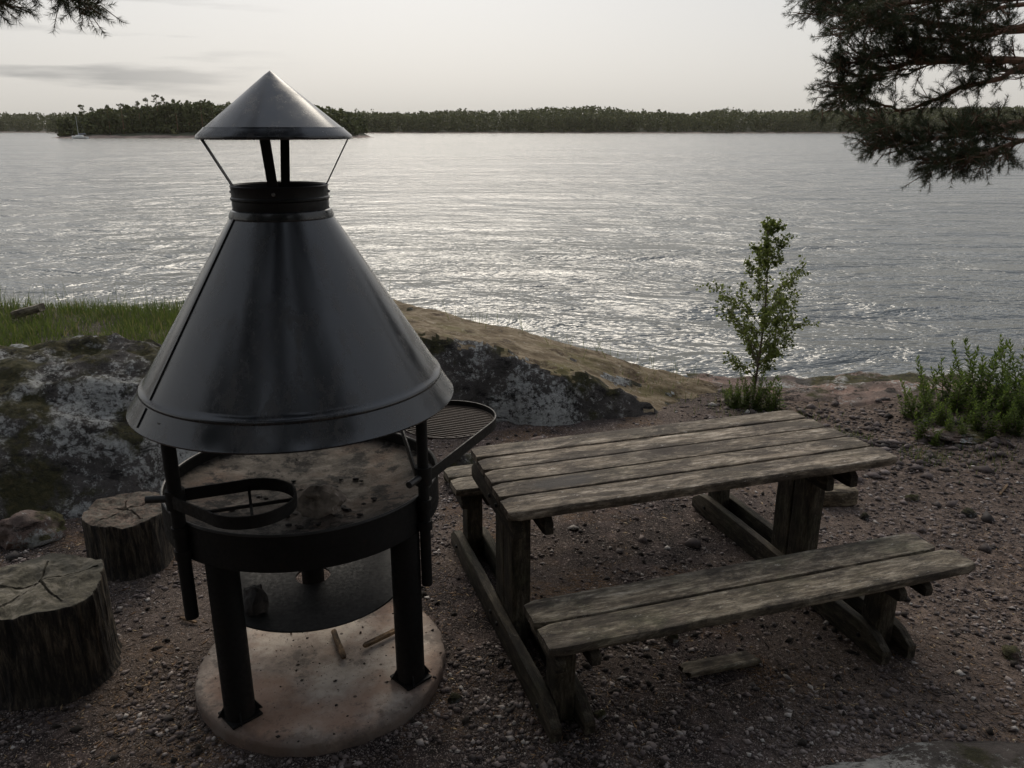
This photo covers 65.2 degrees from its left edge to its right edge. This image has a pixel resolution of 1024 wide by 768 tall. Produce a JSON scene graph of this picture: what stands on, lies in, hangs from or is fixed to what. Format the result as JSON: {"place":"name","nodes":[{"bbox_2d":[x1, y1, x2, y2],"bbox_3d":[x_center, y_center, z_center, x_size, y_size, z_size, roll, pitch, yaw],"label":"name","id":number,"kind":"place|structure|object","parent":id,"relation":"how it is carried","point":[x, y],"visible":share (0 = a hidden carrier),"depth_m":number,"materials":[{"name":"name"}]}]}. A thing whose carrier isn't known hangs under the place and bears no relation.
{"place":"outdoors","nodes":[
{"label":"outdoors","id":0,"kind":"place"},
{"bbox_2d":[0,128,53,132],"bbox_3d":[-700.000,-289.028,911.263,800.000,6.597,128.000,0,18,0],"label":"distant shore","id":1,"kind":"structure","parent":0,"point":[21,131],"depth_m":867.91,"materials":[{"name":"grey stone"}]},
{"bbox_2d":[0,111,84,131],"bbox_3d":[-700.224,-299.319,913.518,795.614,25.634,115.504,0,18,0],"label":"distant wood","id":2,"kind":"object","parent":1,"relation":"on","point":[22,121],"visible":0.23,"depth_m":877.44,"materials":[{"name":"green plant"}]},
{"bbox_2d":[0,291,183,345],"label":"grass","id":3,"kind":"structure","parent":0,"point":[131,321],"depth_m":8.31,"materials":[{"name":"green plant"}]},
{"bbox_2d":[55,131,369,137],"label":"island shore","id":4,"kind":"structure","parent":0,"point":[190,134],"depth_m":338.47,"materials":[{"name":"stone"}]},
{"bbox_2d":[77,104,86,120],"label":"pine","id":5,"kind":"object","parent":4,"relation":"on","point":[80,105],"visible":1,"depth_m":339.71,"materials":[{"name":"green plant"}]},
{"bbox_2d":[105,105,111,134],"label":"pine","id":6,"kind":"object","parent":4,"relation":"on","point":[107,111],"visible":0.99,"depth_m":340.29,"materials":[{"name":"green plant"}]},
{"bbox_2d":[116,103,126,132],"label":"pine","id":7,"kind":"object","parent":4,"relation":"on","point":[118,105],"visible":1,"depth_m":339.89,"materials":[{"name":"green plant"}]},
{"bbox_2d":[134,101,141,130],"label":"pine","id":8,"kind":"object","parent":4,"relation":"on","point":[138,104],"visible":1,"depth_m":339.57,"materials":[{"name":"green plant"}]},
{"bbox_2d":[184,100,194,129],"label":"pine","id":9,"kind":"object","parent":4,"relation":"on","point":[186,101],"visible":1,"depth_m":339.35,"materials":[{"name":"green plant"}]},
{"bbox_2d":[196,102,204,126],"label":"pine","id":10,"kind":"object","parent":4,"relation":"on","point":[200,112],"visible":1,"depth_m":339.68,"materials":[{"name":"green plant"}]},
{"bbox_2d":[205,101,213,118],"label":"pine","id":11,"kind":"object","parent":4,"relation":"on","point":[210,104],"visible":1,"depth_m":339.44,"materials":[{"name":"green plant"}]},
{"bbox_2d":[56,99,369,135],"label":"island wood","id":12,"kind":"object","parent":4,"relation":"on","point":[156,121],"visible":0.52,"depth_m":341.52,"materials":[{"name":"green plant"}]},
{"bbox_2d":[142,97,149,117],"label":"pine","id":13,"kind":"object","parent":12,"relation":"on","point":[146,107],"visible":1,"depth_m":338.65,"materials":[{"name":"green plant"}]},
{"bbox_2d":[151,94,160,110],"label":"pine","id":14,"kind":"object","parent":12,"relation":"on","point":[157,108],"visible":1,"depth_m":338.69,"materials":[{"name":"green plant"}]},
{"bbox_2d":[159,96,168,123],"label":"pine","id":15,"kind":"object","parent":12,"relation":"on","point":[162,99],"visible":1,"depth_m":338.69,"materials":[{"name":"green plant"}]},
{"bbox_2d":[171,99,177,129],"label":"pine","id":16,"kind":"object","parent":12,"relation":"on","point":[173,107],"visible":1,"depth_m":339.17,"materials":[{"name":"green plant"}]},
{"bbox_2d":[243,584,268,616],"bbox_3d":[-1.008,0.835,3.126,0.113,0.109,0.103,9,20,26],"label":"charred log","id":17,"kind":"object","parent":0,"point":[255,600],"visible":0.96,"depth_m":3.09,"materials":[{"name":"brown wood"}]},
{"bbox_2d":[290,484,346,517],"bbox_3d":[-0.742,0.434,3.070,0.211,0.116,0.136,-2,18,-5],"label":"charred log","id":18,"kind":"object","parent":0,"point":[317,501],"visible":0.94,"depth_m":3.03,"materials":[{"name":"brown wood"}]},
{"bbox_2d":[0,299,734,519],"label":"bedrock","id":19,"kind":"structure","parent":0,"point":[73,444],"depth_m":5.35,"materials":[{"name":"grey stone"}]},
{"bbox_2d":[0,132,1023,384],"bbox_3d":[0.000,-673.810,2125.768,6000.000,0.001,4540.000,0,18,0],"label":"water","id":20,"kind":"structure","parent":0,"point":[614,242],"depth_m":29.21,"materials":[{"name":"grey liquid"}]},
{"bbox_2d":[72,116,88,138],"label":"sailing boat","id":21,"kind":"object","parent":20,"relation":"on","point":[78,136],"visible":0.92,"depth_m":309.89,"materials":[{"name":"metal"}]},
{"bbox_2d":[0,307,1023,767],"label":"ground","id":22,"kind":"structure","parent":0,"point":[560,561],"depth_m":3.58,"materials":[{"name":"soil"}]},
{"bbox_2d":[10,303,45,318],"bbox_3d":[-5.122,-0.772,8.463,0.337,0.090,0.129,-15,17,5],"label":"driftwood plank","id":23,"kind":"object","parent":22,"relation":"on","point":[33,309],"visible":0.97,"depth_m":8.41,"materials":[{"name":"grey wood"}]},
{"bbox_2d":[0,510,66,549],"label":"stone","id":24,"kind":"object","parent":22,"relation":"on","point":[24,529],"visible":0.99,"depth_m":4.41,"materials":[{"name":"grey stone"}]},
{"bbox_2d":[0,553,121,710],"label":"tree stump","id":25,"kind":"object","parent":22,"relation":"on","point":[60,643],"visible":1,"depth_m":3.21,"materials":[{"name":"brown wood"}]},
{"bbox_2d":[0,0,128,38],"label":"pine tree","id":26,"kind":"object","parent":22,"relation":"on","point":[84,8],"visible":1,"depth_m":4.97,"materials":[{"name":"green plant"}]},
{"bbox_2d":[81,491,174,581],"bbox_3d":[-2.033,0.797,4.241,0.441,0.326,0.440,0,18,0],"label":"tree stump","id":27,"kind":"object","parent":22,"relation":"on","point":[125,538],"visible":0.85,"depth_m":4.10,"materials":[{"name":"brown wood"}]},
{"bbox_2d":[180,616,197,622],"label":"twig","id":28,"kind":"object","parent":22,"relation":"on","point":[191,621],"visible":0.64,"depth_m":3.73,"materials":[{"name":"brown wood"}]},
{"bbox_2d":[194,599,445,756],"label":"concrete slab","id":29,"kind":"structure","parent":22,"relation":"on","point":[306,716],"depth_m":3.21,"materials":[{"name":"grey concrete"}]},
{"bbox_2d":[126,71,495,729],"bbox_3d":[-0.761,0.025,3.123,1.383,2.331,1.246,0,18,0],"label":"barbecue grill","id":30,"kind":"object","parent":29,"relation":"on","point":[293,356],"visible":0.87,"depth_m":2.79,"materials":[{"name":"black metal"}]},
{"bbox_2d":[196,607,441,742],"bbox_3d":[-0.805,1.158,3.414,1.016,0.014,1.025,0,18,0],"label":"grit","id":31,"kind":"object","parent":29,"relation":"on","point":[278,736],"visible":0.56,"depth_m":3.28,"materials":[{"name":"black gravel"}]},
{"bbox_2d":[331,629,345,658],"bbox_3d":[-0.752,1.125,3.467,0.026,0.017,0.219,-8,19,-23],"label":"firewood stick","id":32,"kind":"object","parent":29,"relation":"on","point":[339,646],"visible":1,"depth_m":3.45,"materials":[{"name":"brown wood"}]},
{"bbox_2d":[363,628,394,647],"bbox_3d":[-0.578,1.111,3.501,0.171,0.019,0.027,-16,24,-41],"label":"firewood stick","id":33,"kind":"object","parent":29,"relation":"on","point":[377,639],"visible":0.91,"depth_m":3.49,"materials":[{"name":"brown wood"}]},
{"bbox_2d":[0,275,732,397],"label":"tall grass stalks","id":34,"kind":"object","parent":22,"relation":"on","point":[389,294],"depth_m":8.53,"materials":[{"name":"green plant"}]},
{"bbox_2d":[447,692,462,703],"bbox_3d":[-0.231,1.264,3.224,0.062,0.032,0.044,-5,18,-16],"label":"stone","id":35,"kind":"object","parent":22,"relation":"on","point":[454,697],"visible":1,"depth_m":3.21,"materials":[{"name":"stone"}]},
{"bbox_2d":[443,452,475,481],"bbox_3d":[-0.291,0.543,5.195,0.321,0.256,0.256,4,18,13],"label":"stone","id":36,"kind":"object","parent":22,"relation":"on","point":[466,458],"visible":0.12,"depth_m":5.11,"materials":[{"name":"grey stone"}]},
{"bbox_2d":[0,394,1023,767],"bbox_3d":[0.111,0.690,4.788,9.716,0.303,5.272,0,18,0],"label":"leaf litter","id":37,"kind":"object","parent":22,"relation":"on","point":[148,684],"visible":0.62,"depth_m":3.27,"materials":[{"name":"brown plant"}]},
{"bbox_2d":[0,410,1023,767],"bbox_3d":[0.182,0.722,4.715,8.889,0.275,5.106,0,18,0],"label":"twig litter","id":38,"kind":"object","parent":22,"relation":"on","point":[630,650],"visible":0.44,"depth_m":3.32,"materials":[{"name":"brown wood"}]},
{"bbox_2d":[4,385,1023,632],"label":"rubble","id":39,"kind":"object","parent":22,"relation":"on","point":[892,443],"visible":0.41,"depth_m":5.61,"materials":[{"name":"stone"}]},
{"bbox_2d":[50,417,1018,767],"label":"pine cones","id":40,"kind":"object","parent":22,"relation":"on","point":[198,751],"visible":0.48,"depth_m":3.31,"materials":[{"name":"brown plant"}]},
{"bbox_2d":[528,436,546,440],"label":"stone","id":41,"kind":"object","parent":22,"relation":"on","point":[537,437],"visible":0.07,"depth_m":5.53,"materials":[{"name":"grey stone"}]},
{"bbox_2d":[593,709,606,719],"bbox_3d":[0.344,1.297,3.148,0.063,0.031,0.040,-7,19,-22],"label":"stone","id":42,"kind":"object","parent":22,"relation":"on","point":[600,714],"visible":0.96,"depth_m":3.14,"materials":[{"name":"stone"}]},
{"bbox_2d":[664,634,678,642],"bbox_3d":[0.721,1.138,3.608,0.064,0.049,0.050,0,18,0],"label":"stone","id":43,"kind":"object","parent":22,"relation":"on","point":[672,639],"visible":0.77,"depth_m":3.59,"materials":[{"name":"grey stone"}]},
{"bbox_2d":[443,410,975,742],"bbox_3d":[0.797,0.677,3.882,1.928,0.756,1.695,-6,18,-17],"label":"picnic table","id":44,"kind":"object","parent":22,"relation":"on","point":[854,592],"visible":1,"depth_m":3.49,"materials":[{"name":"brown wood"}]},
{"bbox_2d":[678,650,761,677],"bbox_3d":[0.891,1.194,3.415,0.373,0.029,0.084,-5,24,-16],"label":"broken board","id":45,"kind":"object","parent":22,"relation":"on","point":[717,664],"visible":1,"depth_m":3.40,"materials":[{"name":"brown wood"}]},
{"bbox_2d":[722,388,731,400],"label":"leafy plant","id":46,"kind":"object","parent":22,"relation":"on","point":[725,397],"visible":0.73,"depth_m":6.75,"materials":[{"name":"green plant"}]},
{"bbox_2d":[724,384,738,408],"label":"leafy plant","id":47,"kind":"object","parent":22,"relation":"on","point":[732,401],"visible":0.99,"depth_m":6.65,"materials":[{"name":"green plant"}]},
{"bbox_2d":[728,379,742,408],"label":"leafy plant","id":48,"kind":"object","parent":22,"relation":"on","point":[738,393],"visible":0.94,"depth_m":6.64,"materials":[{"name":"green plant"}]},
{"bbox_2d":[737,385,750,407],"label":"leafy plant","id":49,"kind":"object","parent":22,"relation":"on","point":[743,401],"visible":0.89,"depth_m":6.69,"materials":[{"name":"green plant"}]},
{"bbox_2d":[739,371,755,405],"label":"leafy plant","id":50,"kind":"object","parent":22,"relation":"on","point":[750,394],"visible":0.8,"depth_m":6.76,"materials":[{"name":"green plant"}]},
{"bbox_2d":[695,215,819,404],"bbox_3d":[2.078,-0.622,6.735,0.926,1.620,0.917,-16,24,-41],"label":"birch sapling","id":51,"kind":"object","parent":22,"relation":"on","point":[771,225],"visible":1,"depth_m":6.56,"materials":[{"name":"green plant"}]},
{"bbox_2d":[748,378,770,408],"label":"leafy plant","id":52,"kind":"object","parent":22,"relation":"on","point":[758,393],"visible":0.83,"depth_m":6.71,"materials":[{"name":"green plant"}]},
{"bbox_2d":[752,374,775,411],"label":"leafy plant","id":53,"kind":"object","parent":22,"relation":"on","point":[757,399],"visible":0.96,"depth_m":6.66,"materials":[{"name":"green plant"}]},
{"bbox_2d":[760,385,775,410],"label":"leafy plant","id":54,"kind":"object","parent":22,"relation":"on","point":[772,397],"visible":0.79,"depth_m":6.70,"materials":[{"name":"green plant"}]},
{"bbox_2d":[764,391,776,411],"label":"leafy plant","id":55,"kind":"object","parent":22,"relation":"on","point":[769,409],"visible":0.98,"depth_m":6.67,"materials":[{"name":"green plant"}]},
{"bbox_2d":[761,370,786,408],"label":"leafy plant","id":56,"kind":"object","parent":22,"relation":"on","point":[778,394],"visible":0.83,"depth_m":6.73,"materials":[{"name":"green plant"}]},
{"bbox_2d":[612,355,1023,495],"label":"short grass tufts","id":57,"kind":"object","parent":22,"relation":"on","point":[920,454],"visible":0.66,"depth_m":5.74,"materials":[{"name":"green plant"}]},
{"bbox_2d":[686,371,993,405],"bbox_3d":[3.100,0.075,7.161,2.800,0.219,1.400,0,18,0],"label":"shore rock","id":58,"kind":"object","parent":22,"relation":"on","point":[830,389],"visible":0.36,"depth_m":7.25,"materials":[{"name":"grey stone"}]},
{"bbox_2d":[823,484,858,506],"bbox_3d":[1.992,0.682,4.913,0.220,0.114,0.127,-2,18,-5],"label":"timber block","id":59,"kind":"object","parent":22,"relation":"on","point":[841,495],"depth_m":4.86,"materials":[{"name":"brown wood"}]},
{"bbox_2d":[860,512,868,519],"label":"stone","id":60,"kind":"object","parent":22,"relation":"on","point":[864,515],"visible":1,"depth_m":4.71,"materials":[{"name":"grey stone"}]},
{"bbox_2d":[783,0,1023,192],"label":"pine tree","id":61,"kind":"object","parent":22,"relation":"on","point":[883,17],"visible":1,"depth_m":6.92,"materials":[{"name":"green plant"}]},
{"bbox_2d":[897,387,916,416],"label":"leafy plant","id":62,"kind":"object","parent":22,"relation":"on","point":[904,409],"visible":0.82,"depth_m":6.42,"materials":[{"name":"green plant"}]},
{"bbox_2d":[904,494,919,501],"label":"stone","id":63,"kind":"object","parent":22,"relation":"on","point":[912,497],"visible":1,"depth_m":4.98,"materials":[{"name":"grey stone"}]},
{"bbox_2d":[900,378,933,420],"bbox_3d":[3.192,0.129,6.317,0.261,0.364,0.196,12,22,34],"label":"leafy plant","id":64,"kind":"object","parent":22,"relation":"on","point":[913,408],"visible":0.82,"depth_m":6.31,"materials":[{"name":"green plant"}]},
{"bbox_2d":[817,741,1023,767],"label":"flat rock","id":65,"kind":"object","parent":22,"relation":"on","point":[959,754],"visible":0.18,"depth_m":2.86,"materials":[{"name":"grey stone"}]},
{"bbox_2d":[912,398,943,439],"bbox_3d":[3.073,0.272,5.931,0.190,0.346,0.152,10,20,30],"label":"leafy plant","id":66,"kind":"object","parent":22,"relation":"on","point":[920,432],"visible":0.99,"depth_m":5.95,"materials":[{"name":"green plant"}]},
{"bbox_2d":[915,355,944,410],"bbox_3d":[3.345,0.015,6.422,0.233,0.470,0.278,5,18,15],"label":"leafy plant","id":67,"kind":"object","parent":22,"relation":"on","point":[922,384],"visible":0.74,"depth_m":6.46,"materials":[{"name":"green plant"}]},
{"bbox_2d":[928,426,943,446],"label":"leafy plant","id":68,"kind":"object","parent":22,"relation":"on","point":[934,441],"visible":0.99,"depth_m":5.84,"materials":[{"name":"green plant"}]},
{"bbox_2d":[926,387,952,423],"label":"leafy plant","id":69,"kind":"object","parent":22,"relation":"on","point":[937,401],"visible":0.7,"depth_m":6.17,"materials":[{"name":"green plant"}]},
{"bbox_2d":[929,360,958,401],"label":"leafy plant","id":70,"kind":"object","parent":22,"relation":"on","point":[944,394],"visible":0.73,"depth_m":6.52,"materials":[{"name":"green plant"}]},
{"bbox_2d":[936,403,952,426],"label":"leafy plant","id":71,"kind":"object","parent":22,"relation":"on","point":[945,416],"visible":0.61,"depth_m":6.12,"materials":[{"name":"green plant"}]},
{"bbox_2d":[942,405,955,431],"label":"leafy plant","id":72,"kind":"object","parent":22,"relation":"on","point":[949,423],"visible":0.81,"depth_m":5.89,"materials":[{"name":"green plant"}]},
{"bbox_2d":[923,426,989,442],"bbox_3d":[3.360,0.364,5.918,0.608,0.051,0.329,-2,18,-5],"label":"stone","id":73,"kind":"object","parent":22,"relation":"on","point":[973,436],"visible":0.59,"depth_m":5.84,"materials":[{"name":"grey stone"}]},
{"bbox_2d":[945,362,976,412],"bbox_3d":[3.518,0.037,6.305,0.316,0.440,0.237,-14,22,-37],"label":"leafy plant","id":74,"kind":"object","parent":22,"relation":"on","point":[959,393],"visible":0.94,"depth_m":6.32,"materials":[{"name":"green plant"}]},
{"bbox_2d":[955,409,971,435],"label":"leafy plant","id":75,"kind":"object","parent":22,"relation":"on","point":[963,431],"visible":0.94,"depth_m":5.84,"materials":[{"name":"green plant"}]},
{"bbox_2d":[961,507,976,517],"bbox_3d":[2.736,0.768,4.791,0.096,0.048,0.083,-9,20,-27],"label":"stone","id":76,"kind":"object","parent":22,"relation":"on","point":[969,512],"visible":0.97,"depth_m":4.77,"materials":[{"name":"grey stone"}]},
{"bbox_2d":[957,387,994,422],"bbox_3d":[3.513,0.180,6.071,0.155,0.288,0.207,-5,18,-16],"label":"leafy plant","id":77,"kind":"object","parent":22,"relation":"on","point":[969,408],"visible":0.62,"depth_m":6.11,"materials":[{"name":"green plant"}]},
{"bbox_2d":[951,340,1002,400],"bbox_3d":[3.735,-0.099,6.493,0.313,0.530,0.263,-7,19,-21],"label":"leafy plant","id":78,"kind":"object","parent":22,"relation":"on","point":[958,362],"visible":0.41,"depth_m":6.48,"materials":[{"name":"green plant"}]},
{"bbox_2d":[963,336,1010,404],"bbox_3d":[3.702,-0.090,6.301,0.281,0.640,0.352,16,24,41],"label":"leafy plant","id":79,"kind":"object","parent":22,"relation":"on","point":[988,375],"visible":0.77,"depth_m":6.28,"materials":[{"name":"green plant"}]},
{"bbox_2d":[968,384,1008,431],"bbox_3d":[3.480,0.183,5.895,0.215,0.390,0.172,0,18,-1],"label":"leafy plant","id":80,"kind":"object","parent":22,"relation":"on","point":[977,420],"visible":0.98,"depth_m":5.91,"materials":[{"name":"green plant"}]},
{"bbox_2d":[976,383,1001,410],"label":"leafy plant","id":81,"kind":"object","parent":22,"relation":"on","point":[985,394],"visible":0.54,"depth_m":6.26,"materials":[{"name":"green plant"}]},
{"bbox_2d":[978,366,1007,400],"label":"leafy plant","id":82,"kind":"object","parent":22,"relation":"on","point":[992,384],"visible":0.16,"depth_m":6.42,"materials":[{"name":"green plant"}]},
{"bbox_2d":[983,412,1003,438],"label":"leafy plant","id":83,"kind":"object","parent":22,"relation":"on","point":[990,434],"visible":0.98,"depth_m":5.80,"materials":[{"name":"green plant"}]},
{"bbox_2d":[999,483,1008,494],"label":"twig","id":84,"kind":"object","parent":22,"relation":"on","point":[1003,489],"visible":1,"depth_m":5.09,"materials":[{"name":"brown wood"}]},
{"bbox_2d":[991,366,1023,419],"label":"leafy plant","id":85,"kind":"object","parent":22,"relation":"on","point":[1002,403],"visible":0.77,"depth_m":6.04,"materials":[{"name":"green plant"}]},
{"bbox_2d":[991,355,1023,407],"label":"leafy plant","id":86,"kind":"object","parent":22,"relation":"on","point":[1002,379],"visible":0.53,"depth_m":6.25,"materials":[{"name":"green plant"}]},
{"bbox_2d":[998,400,1018,432],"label":"leafy plant","id":87,"kind":"object","parent":22,"relation":"on","point":[1008,417],"visible":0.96,"depth_m":5.83,"materials":[{"name":"green plant"}]},
{"bbox_2d":[1000,645,1020,660],"bbox_3d":[2.190,1.171,3.507,0.080,0.051,0.108,7,19,20],"label":"stone","id":88,"kind":"object","parent":22,"relation":"on","point":[1012,652],"visible":0.98,"depth_m":3.48,"materials":[{"name":"green stone"}]},
{"bbox_2d":[999,334,1023,401],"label":"leafy plant","id":89,"kind":"object","parent":22,"relation":"on","point":[1013,368],"visible":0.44,"depth_m":6.39,"materials":[{"name":"green plant"}]},
{"bbox_2d":[1003,373,1023,422],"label":"leafy plant","id":90,"kind":"object","parent":22,"relation":"on","point":[1021,413],"visible":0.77,"depth_m":5.96,"materials":[{"name":"green plant"}]},
{"bbox_2d":[1009,397,1023,435],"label":"leafy plant","id":91,"kind":"object","parent":22,"relation":"on","point":[1017,426],"visible":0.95,"depth_m":5.78,"materials":[{"name":"green plant"}]},
{"bbox_2d":[1009,376,1023,409],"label":"leafy plant","id":92,"kind":"object","parent":22,"relation":"on","point":[1020,396],"visible":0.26,"depth_m":6.24,"materials":[{"name":"green plant"}]},
{"bbox_2d":[0,0,1023,123],"label":"sky","id":93,"kind":"structure","parent":0,"point":[402,56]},
{"bbox_2d":[368,126,1023,132],"bbox_3d":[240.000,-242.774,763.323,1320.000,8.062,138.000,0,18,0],"label":"shore","id":94,"kind":"structure","parent":0,"point":[642,130],"depth_m":719.71,"materials":[{"name":"grey stone"}]},
{"bbox_2d":[46,105,1023,132],"bbox_3d":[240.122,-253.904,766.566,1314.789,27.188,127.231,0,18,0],"label":"wood","id":95,"kind":"object","parent":94,"relation":"on","point":[591,119],"visible":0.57,"depth_m":720.83,"materials":[{"name":"green plant"}]}
]}

